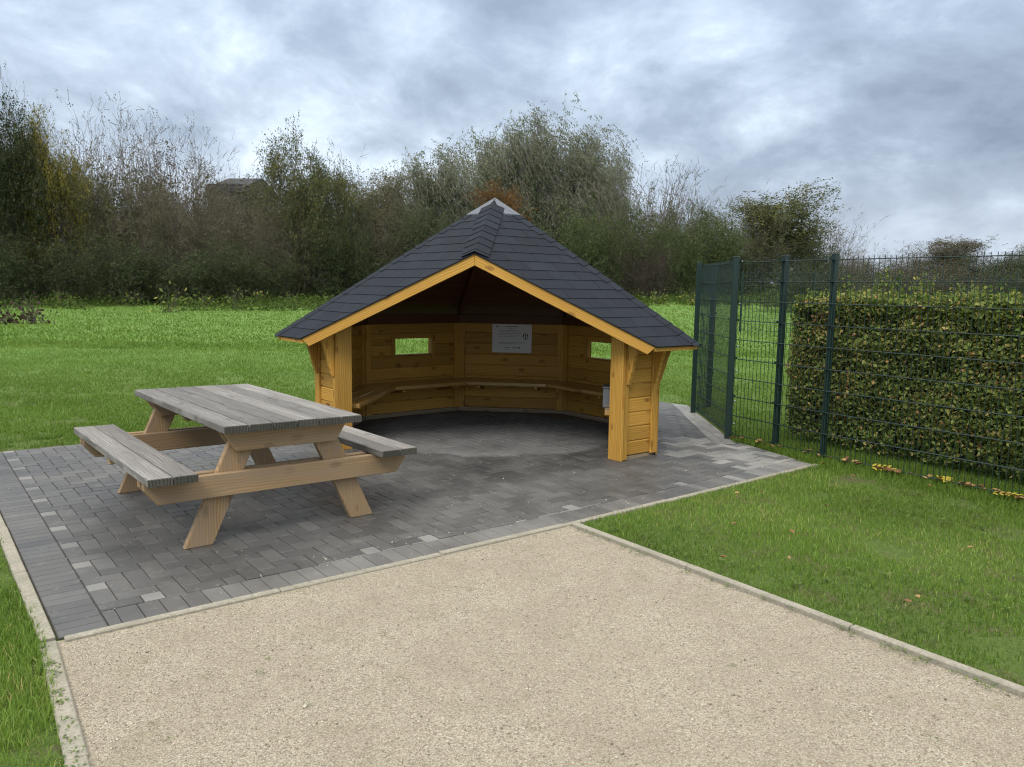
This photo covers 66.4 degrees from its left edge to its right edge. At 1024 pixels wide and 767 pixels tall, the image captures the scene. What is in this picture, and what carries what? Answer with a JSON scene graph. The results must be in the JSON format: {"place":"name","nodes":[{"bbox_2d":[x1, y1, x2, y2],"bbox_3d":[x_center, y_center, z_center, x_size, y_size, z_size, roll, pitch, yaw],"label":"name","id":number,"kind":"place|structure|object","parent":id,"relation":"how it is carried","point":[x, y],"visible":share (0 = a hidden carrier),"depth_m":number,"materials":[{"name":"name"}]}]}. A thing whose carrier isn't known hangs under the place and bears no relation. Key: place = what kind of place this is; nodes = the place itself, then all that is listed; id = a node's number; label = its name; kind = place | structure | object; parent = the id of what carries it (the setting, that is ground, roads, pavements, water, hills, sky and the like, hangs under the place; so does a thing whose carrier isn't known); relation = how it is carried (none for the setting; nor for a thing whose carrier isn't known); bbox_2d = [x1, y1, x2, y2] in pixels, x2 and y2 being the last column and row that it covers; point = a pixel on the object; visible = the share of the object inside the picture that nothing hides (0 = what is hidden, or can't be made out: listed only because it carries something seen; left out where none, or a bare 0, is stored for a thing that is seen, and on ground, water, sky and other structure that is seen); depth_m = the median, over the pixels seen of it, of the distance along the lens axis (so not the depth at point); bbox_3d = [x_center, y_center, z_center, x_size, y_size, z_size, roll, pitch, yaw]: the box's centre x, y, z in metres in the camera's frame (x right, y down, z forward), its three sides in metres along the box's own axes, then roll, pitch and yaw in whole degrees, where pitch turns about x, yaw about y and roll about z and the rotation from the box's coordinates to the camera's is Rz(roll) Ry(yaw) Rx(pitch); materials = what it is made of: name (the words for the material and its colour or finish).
{"place":"outdoors","nodes":[
{"label":"outdoors","id":0,"kind":"place"},
{"bbox_2d":[0,401,809,639],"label":"paving","id":1,"kind":"structure","parent":0,"point":[453,485],"depth_m":5.56,"materials":[{"name":"grey stone"}]},
{"bbox_2d":[74,384,416,549],"bbox_3d":[-1.931,0.485,5.544,1.720,0.737,1.968,-5,9,-39],"label":"picnic table","id":2,"kind":"object","parent":1,"relation":"on","point":[243,422],"visible":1,"depth_m":5.04,"materials":[{"name":"grey wood"}]},
{"bbox_2d":[8,436,805,614],"bbox_3d":[-0.844,0.688,7.048,6.294,0.015,4.484,-4,9,-35],"label":"scattered grit","id":3,"kind":"object","parent":1,"relation":"on","point":[415,533],"visible":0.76,"depth_m":5.40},
{"bbox_2d":[275,198,701,461],"bbox_3d":[-0.146,-0.723,8.533,4.090,2.465,3.301,2,7,7],"label":"octagonal shelter","id":4,"kind":"object","parent":1,"relation":"on","point":[454,292],"visible":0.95,"depth_m":7.78,"materials":[{"name":"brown wood"}]},
{"bbox_2d":[492,324,531,352],"bbox_3d":[-0.001,-0.560,9.745,0.495,0.355,0.009,2,7,7],"label":"notice board","id":5,"kind":"object","parent":4,"relation":"attached to","point":[511,338],"visible":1,"depth_m":9.74,"materials":[{"name":"grey"}]},
{"bbox_2d":[602,384,609,407],"bbox_3d":[1.015,0.123,7.590,0.280,0.204,0.212,2,7,7],"label":"metal box","id":6,"kind":"object","parent":4,"relation":"attached to","point":[606,395],"visible":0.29,"depth_m":7.51,"materials":[{"name":"metal"}]},
{"bbox_2d":[0,284,1023,766],"bbox_3d":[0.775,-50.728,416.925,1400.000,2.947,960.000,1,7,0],"label":"ground","id":7,"kind":"structure","parent":0,"point":[896,552],"depth_m":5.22,"materials":[{"name":"green plant"}]},
{"bbox_2d":[0,60,24,295],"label":"bare tree","id":8,"kind":"object","parent":7,"relation":"on","point":[6,112],"visible":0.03,"depth_m":45.27,"materials":[{"name":"brown plant"}]},
{"bbox_2d":[0,300,40,324],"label":"weed clump","id":9,"kind":"object","parent":7,"relation":"on","point":[10,320],"visible":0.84,"depth_m":25.90,"materials":[{"name":"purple plant"}]},
{"bbox_2d":[0,514,55,643],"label":"kerb","id":10,"kind":"structure","parent":7,"relation":"on","point":[17,567],"depth_m":3.99,"materials":[{"name":"concrete"}]},
{"bbox_2d":[0,290,56,324],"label":"weed clump","id":11,"kind":"object","parent":7,"relation":"on","point":[32,319],"visible":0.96,"depth_m":25.91,"materials":[{"name":"purple plant"}]},
{"bbox_2d":[1,107,77,298],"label":"tree","id":12,"kind":"object","parent":7,"relation":"on","point":[37,237],"visible":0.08,"depth_m":45.36,"materials":[{"name":"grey plant"}]},
{"bbox_2d":[0,85,83,285],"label":"broadleaf tree","id":13,"kind":"object","parent":7,"relation":"on","point":[8,202],"visible":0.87,"depth_m":39.20,"materials":[{"name":"green plant"}]},
{"bbox_2d":[4,98,96,296],"bbox_3d":[-24.038,-9.499,41.057,4.421,10.694,4.225,0,7,-7],"label":"autumn tree","id":14,"kind":"object","parent":7,"relation":"on","point":[62,170],"visible":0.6,"depth_m":40.55,"materials":[{"name":"green plant"}]},
{"bbox_2d":[0,219,105,305],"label":"bush","id":15,"kind":"object","parent":7,"relation":"on","point":[13,268],"visible":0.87,"depth_m":38.71,"materials":[{"name":"green plant"}]},
{"bbox_2d":[38,640,90,766],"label":"kerb","id":16,"kind":"structure","parent":7,"relation":"on","point":[66,708],"depth_m":2.80,"materials":[{"name":"concrete"}]},
{"bbox_2d":[18,158,120,297],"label":"bush","id":17,"kind":"object","parent":7,"relation":"on","point":[64,233],"visible":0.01,"depth_m":48.37,"materials":[{"name":"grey plant"}]},
{"bbox_2d":[29,132,121,298],"bbox_3d":[-23.523,-8.638,42.330,4.751,9.527,5.679,-4,9,-36],"label":"thicket","id":18,"kind":"object","parent":7,"relation":"on","point":[96,219],"visible":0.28,"depth_m":41.62,"materials":[{"name":"brown plant"}]},
{"bbox_2d":[24,89,158,293],"bbox_3d":[-23.792,-10.657,44.892,6.296,11.822,6.020,7,9,39],"label":"bare tree","id":19,"kind":"object","parent":7,"relation":"on","point":[90,150],"visible":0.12,"depth_m":44.82,"materials":[{"name":"brown plant"}]},
{"bbox_2d":[36,228,176,306],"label":"bush","id":20,"kind":"object","parent":7,"relation":"on","point":[111,280],"visible":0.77,"depth_m":39.16,"materials":[{"name":"green plant"}]},
{"bbox_2d":[55,136,178,299],"bbox_3d":[-21.647,-8.639,43.284,6.124,9.705,6.832,-1,7,-17],"label":"thicket","id":21,"kind":"object","parent":7,"relation":"on","point":[121,220],"visible":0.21,"depth_m":42.61,"materials":[{"name":"brown plant"}]},
{"bbox_2d":[115,289,149,306],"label":"weed clump","id":22,"kind":"object","parent":7,"relation":"on","point":[131,301],"visible":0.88,"depth_m":37.80,"materials":[{"name":"green plant"}]},
{"bbox_2d":[81,91,193,256],"bbox_3d":[-22.045,-11.011,46.140,5.984,12.177,6.182,3,7,15],"label":"bare tree","id":23,"kind":"object","parent":7,"relation":"on","point":[122,156],"visible":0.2,"depth_m":45.67,"materials":[{"name":"brown plant"}]},
{"bbox_2d":[49,139,238,294],"bbox_3d":[-23.360,-9.794,49.255,11.599,10.313,12.940,1,7,1],"label":"bare tree","id":24,"kind":"object","parent":7,"relation":"on","point":[151,191],"visible":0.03,"depth_m":47.28,"materials":[{"name":"grey plant"}]},
{"bbox_2d":[100,142,216,300],"bbox_3d":[-18.806,-8.727,42.844,6.412,9.662,6.352,2,7,8],"label":"thicket","id":25,"kind":"object","parent":7,"relation":"on","point":[169,243],"visible":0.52,"depth_m":41.58,"materials":[{"name":"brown plant"}]},
{"bbox_2d":[104,100,231,281],"bbox_3d":[-19.610,-10.330,44.422,6.576,11.296,7.804,-3,8,-26],"label":"bare tree","id":26,"kind":"object","parent":7,"relation":"on","point":[160,165],"visible":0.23,"depth_m":44.45,"materials":[{"name":"brown plant"}]},
{"bbox_2d":[149,281,192,312],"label":"weed clump","id":27,"kind":"object","parent":7,"relation":"on","point":[167,307],"visible":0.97,"depth_m":32.81,"materials":[{"name":"green plant"}]},
{"bbox_2d":[113,234,254,304],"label":"bush","id":28,"kind":"object","parent":7,"relation":"on","point":[194,276],"visible":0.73,"depth_m":39.27,"materials":[{"name":"green plant"}]},
{"bbox_2d":[140,137,245,298],"bbox_3d":[-17.400,-8.702,43.353,5.734,9.340,6.854,-3,8,-32],"label":"thicket","id":29,"kind":"object","parent":7,"relation":"on","point":[207,231],"visible":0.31,"depth_m":42.61,"materials":[{"name":"green plant"}]},
{"bbox_2d":[132,116,262,291],"bbox_3d":[-19.121,-10.457,47.292,6.241,10.716,5.967,6,9,36],"label":"bare tree","id":30,"kind":"object","parent":7,"relation":"on","point":[198,172],"visible":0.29,"depth_m":46.16,"materials":[{"name":"brown plant"}]},
{"bbox_2d":[183,292,219,307],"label":"weed clump","id":31,"kind":"object","parent":7,"relation":"on","point":[203,302],"visible":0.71,"depth_m":36.68,"materials":[{"name":"green plant"}]},
{"bbox_2d":[168,170,276,286],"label":"bush","id":32,"kind":"object","parent":7,"relation":"on","point":[239,198],"visible":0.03,"depth_m":51.37,"materials":[{"name":"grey plant"}]},
{"bbox_2d":[152,150,301,297],"bbox_3d":[-16.241,-8.682,44.651,8.863,8.924,8.948,4,8,23],"label":"thicket","id":33,"kind":"object","parent":7,"relation":"on","point":[238,230],"visible":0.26,"depth_m":42.96,"materials":[{"name":"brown plant"}]},
{"bbox_2d":[220,285,254,308],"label":"weed clump","id":34,"kind":"object","parent":7,"relation":"on","point":[235,303],"visible":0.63,"depth_m":35.83,"materials":[{"name":"green plant"}]},
{"bbox_2d":[207,178,278,263],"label":"barn","id":35,"kind":"structure","parent":7,"relation":"on","point":[233,184],"depth_m":70.78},
{"bbox_2d":[164,234,322,303],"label":"bush","id":36,"kind":"object","parent":7,"relation":"on","point":[251,278],"visible":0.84,"depth_m":40.36,"materials":[{"name":"green plant"}]},
{"bbox_2d":[225,162,322,297],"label":"thicket","id":37,"kind":"object","parent":7,"relation":"on","point":[287,250],"visible":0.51,"depth_m":42.66,"materials":[{"name":"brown plant"}]},
{"bbox_2d":[245,110,362,297],"bbox_3d":[-11.357,-10.023,44.573,6.662,10.684,6.909,-4,8,-33],"label":"broadleaf tree","id":38,"kind":"object","parent":7,"relation":"on","point":[321,183],"visible":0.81,"depth_m":43.44,"materials":[{"name":"green plant"}]},
{"bbox_2d":[222,159,393,296],"bbox_3d":[-13.049,-9.695,51.173,11.775,9.389,10.555,0,7,-9],"label":"bush","id":39,"kind":"object","parent":7,"relation":"on","point":[278,222],"visible":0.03,"depth_m":48.44,"materials":[{"name":"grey plant"}]},
{"bbox_2d":[281,186,379,299],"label":"bush","id":40,"kind":"object","parent":7,"relation":"on","point":[323,267],"visible":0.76,"depth_m":43.07,"materials":[{"name":"green plant"}]},
{"bbox_2d":[318,138,385,291],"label":"bare tree","id":41,"kind":"object","parent":7,"relation":"on","point":[354,201],"visible":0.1,"depth_m":47.98,"materials":[{"name":"brown plant"}]},
{"bbox_2d":[314,216,420,297],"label":"bush","id":42,"kind":"object","parent":7,"relation":"on","point":[376,264],"visible":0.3,"depth_m":44.19,"materials":[{"name":"green plant"}]},
{"bbox_2d":[341,168,420,272],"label":"willow tree","id":43,"kind":"object","parent":7,"relation":"on","point":[380,192],"visible":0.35,"depth_m":48.26,"materials":[{"name":"green plant"}]},
{"bbox_2d":[322,162,464,286],"bbox_3d":[-9.297,-10.660,55.517,9.263,9.656,14.489,-5,9,-39],"label":"bush","id":44,"kind":"object","parent":7,"relation":"on","point":[377,196],"visible":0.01,"depth_m":54.38,"materials":[{"name":"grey plant"}]},
{"bbox_2d":[346,158,446,272],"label":"thicket","id":45,"kind":"object","parent":7,"relation":"on","point":[391,244],"visible":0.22,"depth_m":45.72,"materials":[{"name":"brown plant"}]},
{"bbox_2d":[385,177,470,256],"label":"bush","id":46,"kind":"object","parent":7,"relation":"on","point":[422,233],"visible":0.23,"depth_m":44.81,"materials":[{"name":"green plant"}]},
{"bbox_2d":[370,128,491,235],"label":"birch tree","id":47,"kind":"object","parent":7,"relation":"on","point":[422,181],"visible":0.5,"depth_m":49.58,"materials":[{"name":"green plant"}]},
{"bbox_2d":[0,286,867,310],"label":"rough growth","id":48,"kind":"object","parent":7,"relation":"on","point":[311,304],"visible":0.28,"depth_m":37.74,"materials":[{"name":"green plant"}]},
{"bbox_2d":[64,464,816,641],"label":"front kerb","id":49,"kind":"structure","parent":7,"relation":"on","point":[120,626],"depth_m":4.25,"materials":[{"name":"concrete"}]},
{"bbox_2d":[431,122,549,222],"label":"birch tree","id":50,"kind":"object","parent":7,"relation":"on","point":[484,155],"visible":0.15,"depth_m":53.25,"materials":[{"name":"green plant"}]},
{"bbox_2d":[405,143,575,228],"bbox_3d":[-1.613,-11.394,56.115,13.223,11.545,14.752,-4,9,-36],"label":"bush","id":51,"kind":"object","parent":7,"relation":"on","point":[488,179],"visible":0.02,"depth_m":51.16,"materials":[{"name":"plant"}]},
{"bbox_2d":[461,174,538,221],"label":"autumn tree","id":52,"kind":"object","parent":7,"relation":"on","point":[510,199],"visible":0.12,"depth_m":44.02,"materials":[{"name":"brown plant"}]},
{"bbox_2d":[0,300,1023,454],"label":"meadow grass","id":53,"kind":"structure","parent":7,"relation":"on","point":[102,342],"depth_m":14.88,"materials":[{"name":"green plant"}]},
{"bbox_2d":[0,414,1023,694],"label":"lawn weeds","id":54,"kind":"object","parent":7,"relation":"on","point":[814,572],"visible":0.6,"depth_m":4.37,"materials":[{"name":"green plant"}]},
{"bbox_2d":[468,93,585,244],"bbox_3d":[0.871,-12.566,52.694,8.580,13.658,7.140,3,7,14],"label":"birch tree","id":55,"kind":"object","parent":7,"relation":"on","point":[536,150],"visible":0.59,"depth_m":51.56,"materials":[{"name":"green plant"}]},
{"bbox_2d":[519,159,634,248],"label":"bush","id":56,"kind":"object","parent":7,"relation":"on","point":[533,209],"visible":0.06,"depth_m":51.43,"materials":[{"name":"grey plant"}]},
{"bbox_2d":[532,187,625,281],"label":"bush","id":57,"kind":"object","parent":7,"relation":"on","point":[576,239],"visible":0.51,"depth_m":44.95,"materials":[{"name":"green plant"}]},
{"bbox_2d":[540,229,623,279],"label":"bush","id":58,"kind":"object","parent":7,"relation":"on","point":[558,240],"visible":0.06,"depth_m":44.75,"materials":[{"name":"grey plant"}]},
{"bbox_2d":[528,114,644,246],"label":"birch tree","id":59,"kind":"object","parent":7,"relation":"on","point":[585,159],"visible":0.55,"depth_m":51.72,"materials":[{"name":"green plant"}]},
{"bbox_2d":[578,146,643,276],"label":"birch tree","id":60,"kind":"object","parent":7,"relation":"on","point":[610,191],"visible":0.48,"depth_m":50.59,"materials":[{"name":"green plant"}]},
{"bbox_2d":[578,199,689,300],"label":"bush","id":61,"kind":"object","parent":7,"relation":"on","point":[637,240],"visible":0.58,"depth_m":45.09,"materials":[{"name":"green plant"}]},
{"bbox_2d":[576,161,692,293],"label":"bare tree","id":62,"kind":"object","parent":7,"relation":"on","point":[647,216],"visible":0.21,"depth_m":49.39,"materials":[{"name":"brown plant"}]},
{"bbox_2d":[606,223,678,300],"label":"thicket","id":63,"kind":"object","parent":7,"relation":"on","point":[647,277],"visible":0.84,"depth_m":44.15,"materials":[{"name":"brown plant"}]},
{"bbox_2d":[598,156,719,292],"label":"bare tree","id":64,"kind":"object","parent":7,"relation":"on","point":[673,205],"visible":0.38,"depth_m":48.19,"materials":[{"name":"brown plant"}]},
{"bbox_2d":[610,199,716,297],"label":"bush","id":65,"kind":"object","parent":7,"relation":"on","point":[686,263],"visible":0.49,"depth_m":46.03,"materials":[{"name":"green plant"}]},
{"bbox_2d":[606,186,738,292],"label":"bush","id":66,"kind":"object","parent":7,"relation":"on","point":[655,214],"visible":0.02,"depth_m":51.88,"materials":[{"name":"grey plant"}]},
{"bbox_2d":[659,175,742,290],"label":"bare tree","id":67,"kind":"object","parent":7,"relation":"on","point":[700,216],"visible":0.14,"depth_m":49.09,"materials":[{"name":"brown plant"}]},
{"bbox_2d":[696,264,716,408],"bbox_3d":[2.525,-0.510,10.248,0.088,2.108,0.686,5,8,30],"label":"fence","id":68,"kind":"object","parent":7,"relation":"on","point":[707,336],"visible":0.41,"depth_m":10.36,"materials":[{"name":"green metal"}]},
{"bbox_2d":[645,207,774,290],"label":"bush","id":69,"kind":"object","parent":7,"relation":"on","point":[714,225],"visible":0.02,"depth_m":54.98,"materials":[{"name":"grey plant"}]},
{"bbox_2d":[672,195,755,295],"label":"bush","id":70,"kind":"object","parent":7,"relation":"on","point":[736,249],"visible":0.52,"depth_m":46.46,"materials":[{"name":"green plant"}]},
{"bbox_2d":[690,256,742,438],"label":"fence","id":71,"kind":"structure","parent":7,"relation":"on","point":[726,426],"depth_m":9.02,"materials":[{"name":"metal"}]},
{"bbox_2d":[688,235,764,296],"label":"bush","id":72,"kind":"object","parent":7,"relation":"on","point":[751,265],"visible":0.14,"depth_m":48.03,"materials":[{"name":"green plant"}]},
{"bbox_2d":[707,178,804,294],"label":"thicket","id":73,"kind":"object","parent":7,"relation":"on","point":[750,245],"visible":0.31,"depth_m":49.50,"materials":[{"name":"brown plant"}]},
{"bbox_2d":[731,258,782,443],"bbox_3d":[2.478,-0.327,7.952,0.021,1.860,0.568,-3,8,-29],"label":"fence","id":74,"kind":"object","parent":7,"relation":"on","point":[755,321],"visible":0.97,"depth_m":7.94,"materials":[{"name":"metal"}]},
{"bbox_2d":[739,271,813,332],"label":"bush","id":75,"kind":"object","parent":7,"relation":"on","point":[751,298],"visible":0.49,"depth_m":24.47,"materials":[{"name":"green plant"}]},
{"bbox_2d":[719,177,845,278],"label":"broadleaf tree","id":76,"kind":"object","parent":7,"relation":"on","point":[803,215],"visible":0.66,"depth_m":50.12,"materials":[{"name":"green plant"}]},
{"bbox_2d":[571,522,1023,697],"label":"lawn kerb","id":77,"kind":"structure","parent":7,"relation":"on","point":[964,670],"depth_m":3.71,"materials":[{"name":"concrete"}]},
{"bbox_2d":[745,227,850,295],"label":"bush","id":78,"kind":"object","parent":7,"relation":"on","point":[767,269],"visible":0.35,"depth_m":48.37,"materials":[{"name":"green plant"}]},
{"bbox_2d":[769,255,832,455],"bbox_3d":[2.770,-0.169,7.488,0.088,2.108,0.606,-3,8,-28],"label":"fence","id":79,"kind":"object","parent":7,"relation":"on","point":[782,321],"visible":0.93,"depth_m":7.58,"materials":[{"name":"metal"}]},
{"bbox_2d":[738,258,874,312],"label":"bush","id":80,"kind":"object","parent":7,"relation":"on","point":[796,286],"visible":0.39,"depth_m":35.59,"materials":[{"name":"green plant"}]},
{"bbox_2d":[792,196,890,285],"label":"broadleaf tree","id":81,"kind":"object","parent":7,"relation":"on","point":[839,240],"visible":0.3,"depth_m":53.07,"materials":[{"name":"green plant"}]},
{"bbox_2d":[823,235,881,288],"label":"bare tree","id":82,"kind":"object","parent":7,"relation":"on","point":[858,264],"visible":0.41,"depth_m":55.22,"materials":[{"name":"brown plant"}]},
{"bbox_2d":[812,273,898,296],"bbox_3d":[9.655,-2.079,22.235,0.088,2.108,2.525,-5,9,-38],"label":"fence","id":83,"kind":"object","parent":7,"relation":"on","point":[813,288],"visible":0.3,"depth_m":22.36,"materials":[{"name":"green metal"}]},
{"bbox_2d":[839,250,924,288],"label":"bush","id":84,"kind":"object","parent":7,"relation":"on","point":[876,269],"visible":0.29,"depth_m":70.59,"materials":[{"name":"green plant"}]},
{"bbox_2d":[815,260,952,315],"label":"bush","id":85,"kind":"object","parent":7,"relation":"on","point":[907,286],"visible":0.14,"depth_m":33.93,"materials":[{"name":"green plant"}]},
{"bbox_2d":[783,263,1023,478],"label":"hedge","id":86,"kind":"object","parent":7,"relation":"on","point":[842,379],"visible":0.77,"depth_m":7.12,"materials":[{"name":"green plant"}]},
{"bbox_2d":[860,249,962,287],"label":"thicket","id":87,"kind":"object","parent":7,"relation":"on","point":[904,267],"visible":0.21,"depth_m":72.50,"materials":[{"name":"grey plant"}]},
{"bbox_2d":[861,240,962,276],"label":"bare tree","id":88,"kind":"object","parent":7,"relation":"on","point":[912,255],"visible":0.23,"depth_m":77.21,"materials":[{"name":"brown plant"}]},
{"bbox_2d":[817,251,1023,499],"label":"fence","id":89,"kind":"object","parent":7,"relation":"on","point":[833,281],"visible":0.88,"depth_m":6.52,"materials":[{"name":"green metal"}]},
{"bbox_2d":[896,275,999,328],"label":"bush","id":90,"kind":"object","parent":7,"relation":"on","point":[940,281],"visible":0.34,"depth_m":20.39,"materials":[{"name":"green plant"}]},
{"bbox_2d":[888,261,1020,296],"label":"bush","id":91,"kind":"object","parent":7,"relation":"on","point":[958,274],"visible":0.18,"depth_m":33.39,"materials":[{"name":"green plant"}]},
{"bbox_2d":[905,234,1007,276],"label":"bare tree","id":92,"kind":"object","parent":7,"relation":"on","point":[960,246],"visible":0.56,"depth_m":73.43,"materials":[{"name":"brown plant"}]},
{"bbox_2d":[908,252,1023,288],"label":"bush","id":93,"kind":"object","parent":7,"relation":"on","point":[959,261],"visible":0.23,"depth_m":69.67,"materials":[{"name":"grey plant"}]},
{"bbox_2d":[920,256,1023,294],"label":"bush","id":94,"kind":"object","parent":7,"relation":"on","point":[998,276],"visible":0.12,"depth_m":33.07,"materials":[{"name":"green plant"}]},
{"bbox_2d":[938,246,1023,288],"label":"bush","id":95,"kind":"object","parent":7,"relation":"on","point":[999,261],"visible":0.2,"depth_m":68.06,"materials":[{"name":"green plant"}]},
{"bbox_2d":[1005,242,1023,278],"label":"birch tree","id":96,"kind":"object","parent":7,"relation":"on","point":[1021,263],"visible":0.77,"depth_m":65.01,"materials":[{"name":"grey plant"}]},
{"bbox_2d":[0,0,1023,284],"label":"sky","id":97,"kind":"structure","parent":0,"point":[916,107],"materials":[{"name":"grey"}]},
{"bbox_2d":[57,526,1023,766],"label":"gravel path","id":98,"kind":"structure","parent":0,"point":[511,711],"depth_m":3.12,"materials":[{"name":"beige gravel"}]},
{"bbox_2d":[38,527,1008,766],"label":"path moss sprigs","id":99,"kind":"object","parent":98,"relation":"on","point":[76,760],"visible":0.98,"depth_m":3.11,"materials":[{"name":"green plant"}]},
{"bbox_2d":[730,427,1023,524],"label":"grass strip","id":100,"kind":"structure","parent":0,"point":[918,479],"depth_m":6.71,"materials":[{"name":"green plant"}]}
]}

